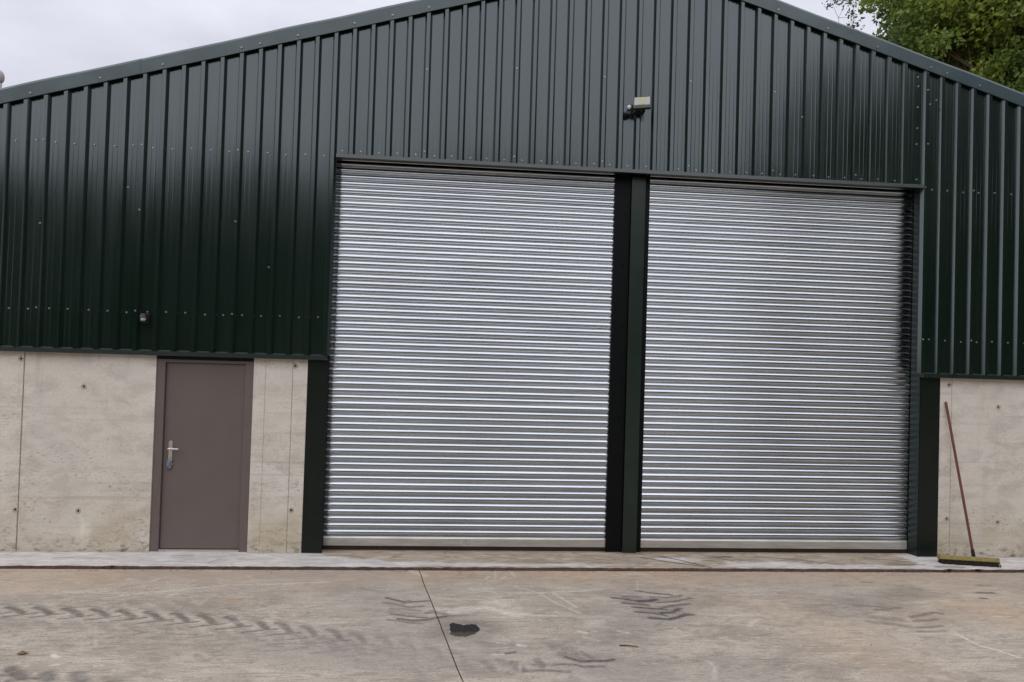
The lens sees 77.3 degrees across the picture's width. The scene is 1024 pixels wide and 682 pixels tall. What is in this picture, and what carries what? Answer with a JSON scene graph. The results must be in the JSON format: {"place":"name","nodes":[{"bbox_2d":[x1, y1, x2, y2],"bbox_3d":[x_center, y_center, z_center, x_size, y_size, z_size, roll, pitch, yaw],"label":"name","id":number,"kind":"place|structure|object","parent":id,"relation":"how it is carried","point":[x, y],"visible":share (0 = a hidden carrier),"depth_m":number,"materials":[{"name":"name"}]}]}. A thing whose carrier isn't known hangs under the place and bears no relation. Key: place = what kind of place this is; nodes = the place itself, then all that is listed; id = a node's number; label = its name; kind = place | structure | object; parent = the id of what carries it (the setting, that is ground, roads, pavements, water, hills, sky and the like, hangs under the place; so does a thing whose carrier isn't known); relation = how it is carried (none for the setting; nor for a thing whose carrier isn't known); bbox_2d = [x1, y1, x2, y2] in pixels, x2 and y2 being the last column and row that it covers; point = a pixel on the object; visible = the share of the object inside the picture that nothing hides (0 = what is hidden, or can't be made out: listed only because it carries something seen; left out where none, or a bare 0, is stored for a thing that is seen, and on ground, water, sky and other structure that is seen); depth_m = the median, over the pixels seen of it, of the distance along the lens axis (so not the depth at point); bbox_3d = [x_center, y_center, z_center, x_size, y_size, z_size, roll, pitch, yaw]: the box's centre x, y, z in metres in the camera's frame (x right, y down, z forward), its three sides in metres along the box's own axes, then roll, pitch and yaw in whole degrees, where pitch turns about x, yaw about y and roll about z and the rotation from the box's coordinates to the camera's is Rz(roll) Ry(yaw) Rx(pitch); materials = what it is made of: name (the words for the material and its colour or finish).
{"place":"outdoors","nodes":[
{"label":"outdoors","id":0,"kind":"place"},
{"bbox_2d":[0,70,4,87],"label":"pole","id":1,"kind":"object","parent":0,"point":[2,77],"visible":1,"depth_m":25.78,"materials":[{"name":"white"}]},
{"bbox_2d":[0,0,891,87],"label":"sky","id":2,"kind":"structure","parent":0,"point":[40,39],"materials":[{"name":"white"}]},
{"bbox_2d":[0,546,1023,571],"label":"concrete apron","id":3,"kind":"object","parent":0,"point":[568,560],"visible":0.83,"depth_m":6.91,"materials":[{"name":"grey concrete"}]},
{"bbox_2d":[937,402,1000,567],"bbox_3d":[5.231,1.630,7.388,0.636,1.831,0.309,2,-1,6],"label":"broom","id":4,"kind":"object","parent":3,"relation":"on","point":[973,560],"visible":1,"depth_m":7.29,"materials":[{"name":"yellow wood"}]},
{"bbox_2d":[13,568,1023,681],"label":"joint bed","id":5,"kind":"object","parent":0,"point":[515,570],"depth_m":6.67,"materials":[{"name":"grey concrete"}]},
{"bbox_2d":[0,569,461,681],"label":"yard slab","id":6,"kind":"structure","parent":5,"relation":"on","point":[152,625],"depth_m":5.13,"materials":[{"name":"concrete"}]},
{"bbox_2d":[420,570,1023,681],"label":"yard slab","id":7,"kind":"structure","parent":5,"relation":"on","point":[909,627],"depth_m":5.46,"materials":[{"name":"concrete"}]},
{"bbox_2d":[449,623,479,636],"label":"puddle","id":8,"kind":"object","parent":7,"relation":"on","point":[456,629],"visible":1,"depth_m":5.21,"materials":[{"name":"grey liquid"}]},
{"bbox_2d":[70,569,1012,661],"bbox_3d":[0.516,2.383,5.481,11.032,0.007,2.408,2,-1,-4],"label":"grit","id":9,"kind":"object","parent":7,"relation":"on","point":[523,572],"visible":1,"depth_m":6.55,"materials":[{"name":"grey gravel"}]},
{"label":"ground","id":10,"kind":"structure","parent":0,"visible":0},
{"bbox_2d":[0,0,1023,556],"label":"farm shed","id":11,"kind":"structure","parent":10,"relation":"on","point":[470,274],"depth_m":7.28,"materials":[{"name":"metal"}]},
{"bbox_2d":[139,313,149,322],"bbox_3d":[-3.913,-0.245,6.810,0.079,0.100,0.120,2,-1,-4],"label":"wall sensor","id":12,"kind":"object","parent":11,"relation":"attached to","point":[144,317],"depth_m":6.78,"materials":[{"name":"black plastic"}]},
{"bbox_2d":[160,362,245,548],"bbox_3d":[-3.353,1.247,6.942,0.834,2.003,0.112,2,-1,-4],"label":"door","id":13,"kind":"structure","parent":11,"relation":"in","point":[204,407],"depth_m":6.95,"materials":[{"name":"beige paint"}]},
{"bbox_2d":[625,96,650,115],"bbox_3d":[1.423,-2.650,7.230,0.292,0.194,0.172,1,-1,14],"label":"floodlight","id":14,"kind":"object","parent":11,"relation":"attached to","point":[643,104],"visible":1,"depth_m":7.17,"materials":[{"name":"black plastic"}]},
{"bbox_2d":[822,0,864,29],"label":"sapling","id":15,"kind":"object","parent":10,"relation":"on","point":[848,17],"visible":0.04,"depth_m":19.88,"materials":[{"name":"green plant"}]},
{"bbox_2d":[875,15,987,47],"bbox_3d":[17.055,-6.027,23.235,9.152,18.707,7.780,2,-1,-4],"label":"broadleaf tree","id":16,"kind":"object","parent":10,"relation":"on","point":[887,39],"depth_m":23.50,"materials":[{"name":"green plant"}]},
{"bbox_2d":[850,0,1023,92],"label":"broadleaf tree","id":17,"kind":"object","parent":10,"relation":"on","point":[933,29],"visible":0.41,"depth_m":17.11,"materials":[{"name":"green plant"}]},
{"bbox_2d":[956,0,1023,87],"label":"bushy tree","id":18,"kind":"object","parent":10,"relation":"on","point":[1012,69],"visible":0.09,"depth_m":17.38,"materials":[{"name":"green plant"}]}
]}

